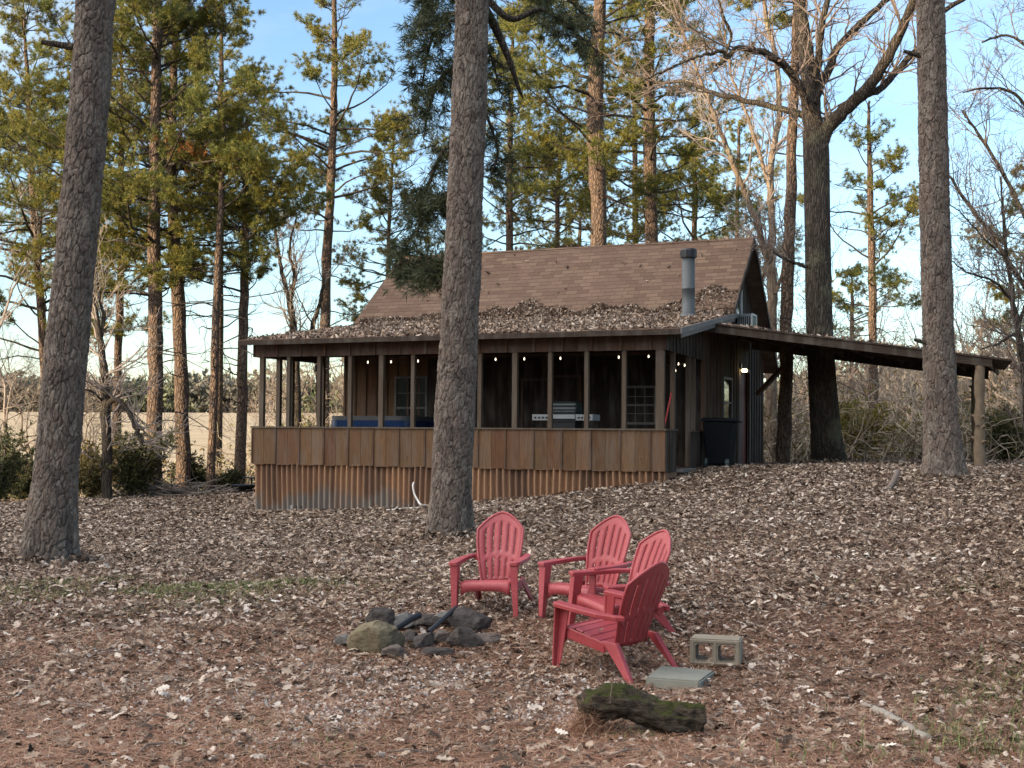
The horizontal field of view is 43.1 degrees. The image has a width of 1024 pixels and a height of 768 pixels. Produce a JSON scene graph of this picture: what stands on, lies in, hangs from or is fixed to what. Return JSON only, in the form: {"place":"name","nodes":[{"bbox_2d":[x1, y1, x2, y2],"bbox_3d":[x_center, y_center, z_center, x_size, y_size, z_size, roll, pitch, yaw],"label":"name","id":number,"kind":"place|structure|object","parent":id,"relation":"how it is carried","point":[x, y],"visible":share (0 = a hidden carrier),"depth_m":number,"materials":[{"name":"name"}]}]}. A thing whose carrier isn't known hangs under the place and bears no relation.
{"place":"outdoors","nodes":[
{"label":"outdoors","id":0,"kind":"place"},
{"bbox_2d":[0,412,1023,767],"bbox_3d":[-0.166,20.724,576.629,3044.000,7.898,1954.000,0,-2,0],"label":"ground","id":1,"kind":"structure","parent":0,"point":[198,436],"depth_m":10.49,"materials":[{"name":"soil"}]},
{"bbox_2d":[0,420,34,501],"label":"shrub","id":2,"kind":"object","parent":1,"relation":"on","point":[10,463],"visible":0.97,"depth_m":32.85,"materials":[{"name":"green plant"}]},
{"bbox_2d":[7,446,34,499],"bbox_3d":[-13.437,2.498,35.814,1.821,1.644,1.884,0,-2,20],"label":"shrub","id":3,"kind":"object","parent":1,"relation":"on","point":[25,490],"visible":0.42,"depth_m":35.63,"materials":[{"name":"green plant"}]},
{"bbox_2d":[0,171,56,349],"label":"bare tree","id":4,"kind":"object","parent":1,"relation":"on","point":[8,301],"visible":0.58,"depth_m":41.02,"materials":[{"name":"brown wood"}]},
{"bbox_2d":[0,336,94,466],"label":"bare tree","id":5,"kind":"object","parent":1,"relation":"on","point":[22,419],"visible":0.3,"depth_m":52.01,"materials":[{"name":"brown plant"}]},
{"bbox_2d":[0,310,99,451],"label":"bare tree","id":6,"kind":"object","parent":1,"relation":"on","point":[5,411],"visible":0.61,"depth_m":45.18,"materials":[{"name":"brown wood"}]},
{"bbox_2d":[18,0,115,564],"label":"pine tree","id":7,"kind":"object","parent":1,"relation":"on","point":[51,525],"visible":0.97,"depth_m":16.59,"materials":[{"name":"brown plant"}]},
{"bbox_2d":[0,0,171,451],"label":"pine tree","id":8,"kind":"object","parent":1,"relation":"on","point":[20,19],"visible":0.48,"depth_m":41.74,"materials":[{"name":"green plant"}]},
{"bbox_2d":[78,438,120,496],"bbox_3d":[-11.067,2.262,33.829,1.997,1.738,1.751,0,-2,0],"label":"shrub","id":9,"kind":"object","parent":1,"relation":"on","point":[88,481],"visible":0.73,"depth_m":33.62,"materials":[{"name":"green plant"}]},
{"bbox_2d":[82,376,124,448],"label":"bare tree","id":10,"kind":"object","parent":1,"relation":"on","point":[86,422],"visible":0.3,"depth_m":59.76,"materials":[{"name":"brown plant"}]},
{"bbox_2d":[0,2,229,494],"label":"pine tree","id":11,"kind":"object","parent":1,"relation":"on","point":[186,219],"visible":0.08,"depth_m":45.85,"materials":[{"name":"green plant"}]},
{"bbox_2d":[35,215,214,497],"bbox_3d":[-9.936,-0.666,33.505,4.960,7.764,3.518,0,-2,0],"label":"crooked tree","id":12,"kind":"object","parent":1,"relation":"on","point":[107,398],"visible":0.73,"depth_m":33.35,"materials":[{"name":"brown wood"}]},
{"bbox_2d":[4,423,254,499],"bbox_3d":[-14.073,3.187,44.145,14.607,3.832,13.816,0,-2,0],"label":"thicket","id":13,"kind":"object","parent":1,"relation":"on","point":[82,494],"depth_m":39.47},
{"bbox_2d":[96,418,195,495],"bbox_3d":[-10.159,2.025,35.201,3.124,2.340,2.265,0,-2,0],"label":"shrub","id":14,"kind":"object","parent":1,"relation":"on","point":[132,464],"visible":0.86,"depth_m":34.84,"materials":[{"name":"green plant"}]},
{"bbox_2d":[0,0,294,494],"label":"pine tree","id":15,"kind":"object","parent":1,"relation":"on","point":[177,10],"visible":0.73,"depth_m":36.20,"materials":[{"name":"green plant"}]},
{"bbox_2d":[37,0,288,489],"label":"pine tree","id":16,"kind":"object","parent":1,"relation":"on","point":[181,390],"visible":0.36,"depth_m":37.82,"materials":[{"name":"green plant"}]},
{"bbox_2d":[97,466,243,496],"bbox_3d":[-9.320,2.908,35.357,5.098,1.459,2.716,0,-2,0],"label":"brush pile","id":17,"kind":"object","parent":1,"relation":"on","point":[170,489],"visible":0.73,"depth_m":35.13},
{"bbox_2d":[0,367,343,412],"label":"woods","id":18,"kind":"object","parent":1,"relation":"on","point":[199,388],"visible":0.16,"depth_m":343.24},
{"bbox_2d":[164,449,206,490],"bbox_3d":[-9.602,2.631,38.312,1.516,1.448,1.203,0,-2,0],"label":"shrub","id":19,"kind":"object","parent":1,"relation":"on","point":[200,471],"visible":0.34,"depth_m":38.29,"materials":[{"name":"green plant"}]},
{"bbox_2d":[132,75,299,491],"bbox_3d":[-8.167,-2.713,36.471,4.580,11.845,4.410,0,-2,0],"label":"pine tree","id":20,"kind":"object","parent":1,"relation":"on","point":[169,193],"visible":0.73,"depth_m":35.75,"materials":[{"name":"green plant"}]},
{"bbox_2d":[99,110,334,489],"bbox_3d":[-8.678,-2.466,38.088,6.726,11.439,5.514,0,-2,0],"label":"pine tree","id":21,"kind":"object","parent":1,"relation":"on","point":[246,278],"visible":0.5,"depth_m":38.00,"materials":[{"name":"green plant"}]},
{"bbox_2d":[215,466,251,489],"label":"shrub","id":22,"kind":"object","parent":1,"relation":"on","point":[232,476],"visible":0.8,"depth_m":36.78,"materials":[{"name":"green plant"}]},
{"bbox_2d":[125,0,352,479],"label":"pine tree","id":23,"kind":"object","parent":1,"relation":"on","point":[231,55],"visible":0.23,"depth_m":50.01,"materials":[{"name":"green plant"}]},
{"bbox_2d":[202,359,285,440],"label":"bare tree","id":24,"kind":"object","parent":1,"relation":"on","point":[267,388],"visible":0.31,"depth_m":64.09,"materials":[{"name":"brown wood"}]},
{"bbox_2d":[191,395,341,488],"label":"scrub","id":25,"kind":"object","parent":1,"relation":"on","point":[248,466],"depth_m":41.43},
{"bbox_2d":[222,361,313,457],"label":"bare tree","id":26,"kind":"object","parent":1,"relation":"on","point":[269,405],"visible":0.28,"depth_m":55.82,"materials":[{"name":"brown wood"}]},
{"bbox_2d":[247,319,342,424],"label":"bare tree","id":27,"kind":"object","parent":1,"relation":"on","point":[285,396],"visible":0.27,"depth_m":59.70,"materials":[{"name":"brown plant"}]},
{"bbox_2d":[266,358,343,423],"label":"bare tree","id":28,"kind":"object","parent":1,"relation":"on","point":[315,398],"visible":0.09,"depth_m":54.20,"materials":[{"name":"brown wood"}]},
{"bbox_2d":[253,177,371,426],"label":"forked tree","id":29,"kind":"object","parent":1,"relation":"on","point":[291,312],"visible":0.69,"depth_m":43.03,"materials":[{"name":"brown wood"}]},
{"bbox_2d":[204,0,449,426],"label":"pine tree","id":30,"kind":"object","parent":1,"relation":"on","point":[349,45],"visible":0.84,"depth_m":46.03,"materials":[{"name":"green plant"}]},
{"bbox_2d":[306,285,361,416],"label":"bare tree","id":31,"kind":"object","parent":1,"relation":"on","point":[342,363],"visible":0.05,"depth_m":61.47,"materials":[{"name":"brown plant"}]},
{"bbox_2d":[346,620,404,657],"bbox_3d":[-1.118,2.073,10.384,0.420,0.403,0.374,0,-2,15],"label":"stone","id":32,"kind":"object","parent":1,"relation":"on","point":[376,636],"visible":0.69,"depth_m":10.25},
{"bbox_2d":[318,108,445,411],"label":"pine tree","id":33,"kind":"object","parent":1,"relation":"on","point":[379,194],"visible":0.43,"depth_m":51.94,"materials":[{"name":"green plant"}]},
{"bbox_2d":[381,644,411,660],"bbox_3d":[-0.906,2.131,10.155,0.243,0.199,0.206,0,-2,10],"label":"stone","id":34,"kind":"object","parent":1,"relation":"on","point":[397,650],"visible":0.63,"depth_m":10.07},
{"bbox_2d":[413,632,434,650],"bbox_3d":[-0.718,2.100,10.515,0.180,0.164,0.229,0,-2,-1],"label":"stone","id":35,"kind":"object","parent":1,"relation":"on","point":[422,641],"visible":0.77,"depth_m":10.48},
{"bbox_2d":[420,647,455,658],"bbox_3d":[-0.587,2.139,10.233,0.291,0.121,0.199,1,-2,-7],"label":"stone","id":36,"kind":"object","parent":1,"relation":"on","point":[437,651],"visible":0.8,"depth_m":10.15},
{"bbox_2d":[434,629,450,646],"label":"stone","id":37,"kind":"object","parent":1,"relation":"on","point":[442,635],"visible":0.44,"depth_m":10.65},
{"bbox_2d":[446,627,483,650],"bbox_3d":[-0.388,2.087,10.536,0.252,0.241,0.289,2,-3,-43],"label":"stone","id":38,"kind":"object","parent":1,"relation":"on","point":[463,637],"visible":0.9,"depth_m":10.46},
{"bbox_2d":[448,606,492,632],"bbox_3d":[-0.355,2.055,11.179,0.422,0.250,0.300,1,3,-23],"label":"stone","id":39,"kind":"object","parent":1,"relation":"on","point":[467,617],"visible":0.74,"depth_m":11.11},
{"bbox_2d":[426,605,457,632],"bbox_3d":[-0.579,1.998,10.992,0.059,0.157,0.696,0,-2,17],"label":"burnt stick","id":40,"kind":"object","parent":39,"relation":"on","point":[440,621],"visible":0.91,"depth_m":10.90,"materials":[{"name":"black wood"}]},
{"bbox_2d":[476,633,500,646],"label":"stone","id":41,"kind":"object","parent":1,"relation":"on","point":[490,638],"visible":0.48,"depth_m":10.62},
{"bbox_2d":[449,511,532,617],"bbox_3d":[-0.166,1.663,12.051,0.685,0.858,0.792,-2,2,15],"label":"garden chair","id":42,"kind":"object","parent":1,"relation":"on","point":[515,558],"visible":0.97,"depth_m":12.22,"materials":[{"name":"red plastic"}]},
{"bbox_2d":[376,0,614,539],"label":"pine tree","id":43,"kind":"object","parent":1,"relation":"on","point":[455,267],"visible":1,"depth_m":19.58,"materials":[{"name":"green plant"}]},
{"bbox_2d":[0,580,994,767],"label":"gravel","id":44,"kind":"structure","parent":1,"relation":"on","point":[584,680],"depth_m":8.89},
{"bbox_2d":[413,1,587,251],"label":"pine tree","id":45,"kind":"object","parent":1,"relation":"on","point":[523,116],"visible":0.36,"depth_m":52.05,"materials":[{"name":"green plant"}]},
{"bbox_2d":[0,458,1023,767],"bbox_3d":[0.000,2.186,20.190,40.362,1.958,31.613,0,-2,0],"label":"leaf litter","id":46,"kind":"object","parent":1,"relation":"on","point":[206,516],"visible":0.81,"depth_m":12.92,"materials":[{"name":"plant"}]},
{"bbox_2d":[0,461,1023,767],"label":"pine straw","id":47,"kind":"object","parent":1,"relation":"on","point":[578,723],"visible":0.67,"depth_m":8.34,"materials":[{"name":"plant"}]},
{"bbox_2d":[365,607,394,624],"bbox_3d":[-1.133,2.034,11.255,0.241,0.187,0.191,-1,-2,30],"label":"stone","id":48,"kind":"object","parent":47,"relation":"on","point":[384,614],"visible":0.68,"depth_m":11.21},
{"bbox_2d":[394,612,414,630],"bbox_3d":[-0.964,2.071,11.303,0.303,0.155,0.230,1,4,-6],"label":"stone","id":49,"kind":"object","parent":47,"relation":"on","point":[400,617],"visible":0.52,"depth_m":11.27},
{"bbox_2d":[395,612,421,630],"bbox_3d":[-0.886,2.011,10.929,0.075,0.150,0.313,-1,-3,42],"label":"burnt stick","id":50,"kind":"object","parent":47,"relation":"on","point":[408,620],"visible":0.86,"depth_m":10.91,"materials":[{"name":"black wood"}]},
{"bbox_2d":[414,614,436,626],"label":"stone","id":51,"kind":"object","parent":47,"relation":"on","point":[426,620],"visible":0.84,"depth_m":11.24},
{"bbox_2d":[552,561,677,685],"bbox_3d":[0.818,1.738,9.865,0.708,0.886,0.819,-3,4,-44],"label":"garden chair","id":52,"kind":"object","parent":47,"relation":"on","point":[640,596],"visible":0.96,"depth_m":9.73,"materials":[{"name":"red plastic"}]},
{"bbox_2d":[0,568,1023,767],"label":"grass","id":53,"kind":"structure","parent":1,"relation":"on","point":[185,589],"depth_m":8.93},
{"bbox_2d":[1,466,1023,767],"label":"twig litter","id":54,"kind":"object","parent":1,"relation":"on","point":[483,668],"visible":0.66,"depth_m":9.07,"materials":[{"name":"brown plant"}]},
{"bbox_2d":[482,112,637,249],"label":"pine tree","id":55,"kind":"object","parent":1,"relation":"on","point":[556,199],"visible":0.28,"depth_m":56.15,"materials":[{"name":"green plant"}]},
{"bbox_2d":[501,203,666,248],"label":"pine tree","id":56,"kind":"object","parent":1,"relation":"on","point":[518,230],"visible":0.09,"depth_m":62.11,"materials":[{"name":"green plant"}]},
{"bbox_2d":[538,515,632,619],"bbox_3d":[0.717,1.637,11.563,0.685,0.858,0.792,0,2,42],"label":"garden chair","id":57,"kind":"object","parent":1,"relation":"on","point":[617,539],"visible":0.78,"depth_m":11.67,"materials":[{"name":"red plastic"}]},
{"bbox_2d":[488,0,749,245],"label":"pine tree","id":58,"kind":"object","parent":1,"relation":"on","point":[594,148],"visible":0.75,"depth_m":40.07,"materials":[{"name":"green plant"}]},
{"bbox_2d":[567,529,677,635],"bbox_3d":[0.961,1.675,10.908,0.792,0.858,0.685,-2,5,-27],"label":"garden chair","id":59,"kind":"object","parent":1,"relation":"on","point":[653,548],"visible":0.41,"depth_m":11.00,"materials":[{"name":"red plastic"}]},
{"bbox_2d":[238,237,1011,511],"bbox_3d":[3.127,-0.192,30.050,15.945,6.798,9.620,0,-2,23],"label":"cabin","id":60,"kind":"object","parent":1,"relation":"on","point":[630,437],"visible":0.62,"depth_m":28.55,"materials":[{"name":"wood"}]},
{"bbox_2d":[331,416,433,428],"bbox_3d":[-2.884,1.259,29.633,2.079,1.035,1.720,0,-2,23],"label":"sofa","id":61,"kind":"object","parent":60,"relation":"on","point":[372,421],"visible":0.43,"depth_m":28.89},
{"bbox_2d":[394,376,427,416],"bbox_3d":[-2.401,0.569,30.785,0.873,1.508,0.046,0,-2,23],"label":"window","id":62,"kind":"structure","parent":60,"relation":"in","point":[402,393],"depth_m":30.83,"materials":[{"name":"black glass"}]},
{"bbox_2d":[296,354,685,366],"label":"string lights","id":63,"kind":"object","parent":60,"relation":"hanging from","point":[500,357],"visible":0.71,"depth_m":27.07,"materials":[{"name":"white plastic"}]},
{"bbox_2d":[521,378,547,427],"bbox_3d":[0.525,0.519,29.545,0.682,1.292,0.046,0,-2,23],"label":"door frame","id":64,"kind":"structure","parent":60,"relation":"in","point":[525,379],"depth_m":29.61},
{"bbox_2d":[532,401,599,427],"bbox_3d":[1.144,1.019,27.368,1.358,1.289,0.540,0,-2,23],"label":"gas grill","id":65,"kind":"object","parent":60,"relation":"on","point":[569,414],"visible":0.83,"depth_m":27.18,"materials":[{"name":"metal"}]},
{"bbox_2d":[244,235,1017,369],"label":"fallen leaf litter","id":66,"kind":"object","parent":60,"relation":"on","point":[499,319],"visible":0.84,"depth_m":29.39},
{"bbox_2d":[627,386,655,424],"bbox_3d":[2.820,0.466,28.576,0.756,0.855,0.046,0,-2,23],"label":"window","id":67,"kind":"structure","parent":60,"relation":"in","point":[637,423],"depth_m":28.53,"materials":[{"name":"grey glass"}]},
{"bbox_2d":[723,376,732,417],"bbox_3d":[4.967,0.411,29.942,0.060,1.134,0.857,0,-2,23],"label":"window","id":68,"kind":"structure","parent":60,"relation":"in","point":[727,382],"depth_m":30.03,"materials":[{"name":"grey glass"}]},
{"bbox_2d":[740,372,745,463],"bbox_3d":[5.565,0.833,31.584,0.050,2.244,1.037,0,-2,23],"label":"door","id":69,"kind":"structure","parent":60,"relation":"in","point":[742,375],"depth_m":31.72,"materials":[{"name":"metal"}]},
{"bbox_2d":[737,313,756,327],"bbox_3d":[5.609,-1.471,30.904,0.355,0.375,0.540,0,-2,23],"label":"air conditioner","id":70,"kind":"object","parent":60,"relation":"attached to","point":[747,319],"visible":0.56,"depth_m":30.67,"materials":[{"name":"white paint"}]},
{"bbox_2d":[576,674,706,737],"bbox_3d":[0.796,1.974,8.012,0.793,0.417,0.281,0,-2,0],"label":"mossy log","id":71,"kind":"object","parent":1,"relation":"on","point":[626,701],"visible":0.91,"depth_m":7.92,"materials":[{"name":"wood"}]},
{"bbox_2d":[584,70,702,242],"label":"pine tree","id":72,"kind":"object","parent":1,"relation":"on","point":[619,191],"visible":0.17,"depth_m":59.73,"materials":[{"name":"green plant"}]},
{"bbox_2d":[507,0,799,242],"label":"pine tree","id":73,"kind":"object","parent":1,"relation":"on","point":[650,191],"visible":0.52,"depth_m":46.17,"materials":[{"name":"green plant"}]},
{"bbox_2d":[646,666,713,693],"bbox_3d":[1.221,2.165,9.463,0.426,0.110,0.500,0,-2,22],"label":"paving slab","id":74,"kind":"object","parent":1,"relation":"on","point":[662,677],"depth_m":9.29,"materials":[{"name":"concrete"}]},
{"bbox_2d":[607,126,804,263],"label":"pine tree","id":75,"kind":"object","parent":1,"relation":"on","point":[694,175],"visible":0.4,"depth_m":53.05,"materials":[{"name":"green plant"}]},
{"bbox_2d":[690,634,742,666],"bbox_3d":[1.581,2.059,10.030,0.387,0.201,0.240,0,-2,15],"label":"cinder block","id":76,"kind":"object","parent":1,"relation":"on","point":[715,642],"depth_m":9.95,"materials":[{"name":"beige concrete"}]},
{"bbox_2d":[701,418,741,466],"bbox_3d":[4.461,1.247,27.524,0.765,1.060,0.730,0,-2,23],"label":"trash bin","id":77,"kind":"object","parent":1,"relation":"on","point":[719,434],"visible":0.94,"depth_m":27.30,"materials":[{"name":"plastic"}]},
{"bbox_2d":[699,116,804,272],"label":"pine tree","id":78,"kind":"object","parent":1,"relation":"on","point":[738,130],"visible":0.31,"depth_m":70.22,"materials":[{"name":"green plant"}]},
{"bbox_2d":[649,0,856,462],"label":"sycamore tree","id":79,"kind":"object","parent":1,"relation":"on","point":[770,272],"visible":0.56,"depth_m":36.97,"materials":[{"name":"brown plant"}]},
{"bbox_2d":[578,0,983,461],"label":"oak tree","id":80,"kind":"object","parent":1,"relation":"on","point":[824,408],"visible":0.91,"depth_m":29.88,"materials":[{"name":"brown plant"}]},
{"bbox_2d":[702,0,865,462],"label":"pine tree","id":81,"kind":"object","parent":1,"relation":"on","point":[783,438],"visible":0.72,"depth_m":31.02,"materials":[{"name":"brown plant"}]},
{"bbox_2d":[764,295,856,422],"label":"bare tree","id":82,"kind":"object","parent":1,"relation":"on","point":[794,380],"visible":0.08,"depth_m":65.77,"materials":[{"name":"brown plant"}]},
{"bbox_2d":[777,355,846,423],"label":"bare tree","id":83,"kind":"object","parent":1,"relation":"on","point":[802,385],"visible":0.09,"depth_m":57.50,"materials":[{"name":"brown wood"}]},
{"bbox_2d":[764,296,867,420],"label":"bare tree","id":84,"kind":"object","parent":1,"relation":"on","point":[845,372],"visible":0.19,"depth_m":49.81,"materials":[{"name":"brown plant"}]},
{"bbox_2d":[766,281,920,412],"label":"bare tree","id":85,"kind":"object","parent":1,"relation":"on","point":[797,314],"visible":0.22,"depth_m":58.98,"materials":[{"name":"brown wood"}]},
{"bbox_2d":[796,92,920,459],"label":"pine tree","id":86,"kind":"object","parent":1,"relation":"on","point":[880,184],"visible":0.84,"depth_m":43.00,"materials":[{"name":"green plant"}]},
{"bbox_2d":[832,260,912,402],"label":"pine tree","id":87,"kind":"object","parent":1,"relation":"on","point":[851,276],"visible":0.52,"depth_m":70.03,"materials":[{"name":"green plant"}]},
{"bbox_2d":[839,390,911,459],"bbox_3d":[10.255,1.269,37.973,2.921,2.262,2.412,0,-2,0],"label":"shrub","id":88,"kind":"object","parent":1,"relation":"on","point":[846,416],"visible":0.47,"depth_m":37.78,"materials":[{"name":"green plant"}]},
{"bbox_2d":[836,301,914,425],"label":"bare tree","id":89,"kind":"object","parent":1,"relation":"on","point":[862,369],"visible":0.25,"depth_m":52.03,"materials":[{"name":"brown plant"}]},
{"bbox_2d":[834,306,919,423],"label":"bare tree","id":90,"kind":"object","parent":1,"relation":"on","point":[883,369],"visible":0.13,"depth_m":66.63,"materials":[{"name":"brown plant"}]},
{"bbox_2d":[837,304,920,424],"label":"bare tree","id":91,"kind":"object","parent":1,"relation":"on","point":[896,374],"visible":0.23,"depth_m":58.18,"materials":[{"name":"brown wood"}]},
{"bbox_2d":[764,333,1022,435],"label":"woods","id":92,"kind":"object","parent":1,"relation":"on","point":[915,386],"visible":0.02,"depth_m":81.05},
{"bbox_2d":[764,340,1023,462],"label":"undergrowth","id":93,"kind":"object","parent":1,"relation":"on","point":[806,440],"depth_m":36.78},
{"bbox_2d":[881,419,922,458],"bbox_3d":[12.154,1.806,39.930,1.991,1.632,1.952,0,-2,0],"label":"shrub","id":94,"kind":"object","parent":93,"relation":"on","point":[907,439],"visible":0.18,"depth_m":39.67,"materials":[{"name":"green plant"}]},
{"bbox_2d":[970,399,1023,459],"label":"shrub","id":95,"kind":"object","parent":93,"relation":"on","point":[996,436],"visible":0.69,"depth_m":36.46,"materials":[{"name":"green plant"}]},
{"bbox_2d":[861,702,930,741],"bbox_3d":[2.379,2.098,8.062,0.074,0.083,1.048,1,-2,-5],"label":"fallen branch","id":96,"kind":"object","parent":1,"relation":"on","point":[885,712],"visible":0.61,"depth_m":8.04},
{"bbox_2d":[846,335,983,425],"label":"bare tree","id":97,"kind":"object","parent":1,"relation":"on","point":[919,385],"visible":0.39,"depth_m":49.80,"materials":[{"name":"brown wood"}]},
{"bbox_2d":[903,0,967,479],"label":"pine tree","id":98,"kind":"object","parent":1,"relation":"on","point":[942,450],"visible":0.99,"depth_m":22.56,"materials":[{"name":"brown plant"}]},
{"bbox_2d":[884,267,1000,404],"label":"bare tree","id":99,"kind":"object","parent":1,"relation":"on","point":[903,328],"visible":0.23,"depth_m":63.28,"materials":[{"name":"brown wood"}]},
{"bbox_2d":[871,106,1023,451],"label":"bare tree","id":100,"kind":"object","parent":1,"relation":"on","point":[1017,318],"visible":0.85,"depth_m":33.97,"materials":[{"name":"brown plant"}]},
{"bbox_2d":[883,298,1020,419],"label":"bare tree","id":101,"kind":"object","parent":1,"relation":"on","point":[918,404],"visible":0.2,"depth_m":54.07,"materials":[{"name":"brown plant"}]},
{"bbox_2d":[890,0,1023,383],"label":"bare tree","id":102,"kind":"object","parent":1,"relation":"on","point":[985,140],"visible":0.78,"depth_m":36.21,"materials":[{"name":"brown plant"}]},
{"bbox_2d":[896,270,1022,411],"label":"bare tree","id":103,"kind":"object","parent":1,"relation":"on","point":[958,327],"visible":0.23,"depth_m":61.53,"materials":[{"name":"brown wood"}]},
{"bbox_2d":[917,308,1022,411],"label":"bare tree","id":104,"kind":"object","parent":1,"relation":"on","point":[991,375],"visible":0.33,"depth_m":48.71,"materials":[{"name":"brown wood"}]},
{"bbox_2d":[957,271,1023,419],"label":"bare tree","id":105,"kind":"object","parent":1,"relation":"on","point":[984,334],"visible":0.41,"depth_m":49.58,"materials":[{"name":"brown plant"}]},
{"bbox_2d":[958,153,1023,357],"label":"pine tree","id":106,"kind":"object","parent":1,"relation":"on","point":[999,295],"visible":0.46,"depth_m":55.40,"materials":[{"name":"green plant"}]},
{"bbox_2d":[960,300,1022,419],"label":"bare tree","id":107,"kind":"object","parent":1,"relation":"on","point":[1019,390],"visible":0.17,"depth_m":58.07,"materials":[{"name":"brown wood"}]},
{"bbox_2d":[0,0,1023,412],"label":"sky","id":108,"kind":"structure","parent":0,"point":[278,35],"materials":[{"name":"blue"}]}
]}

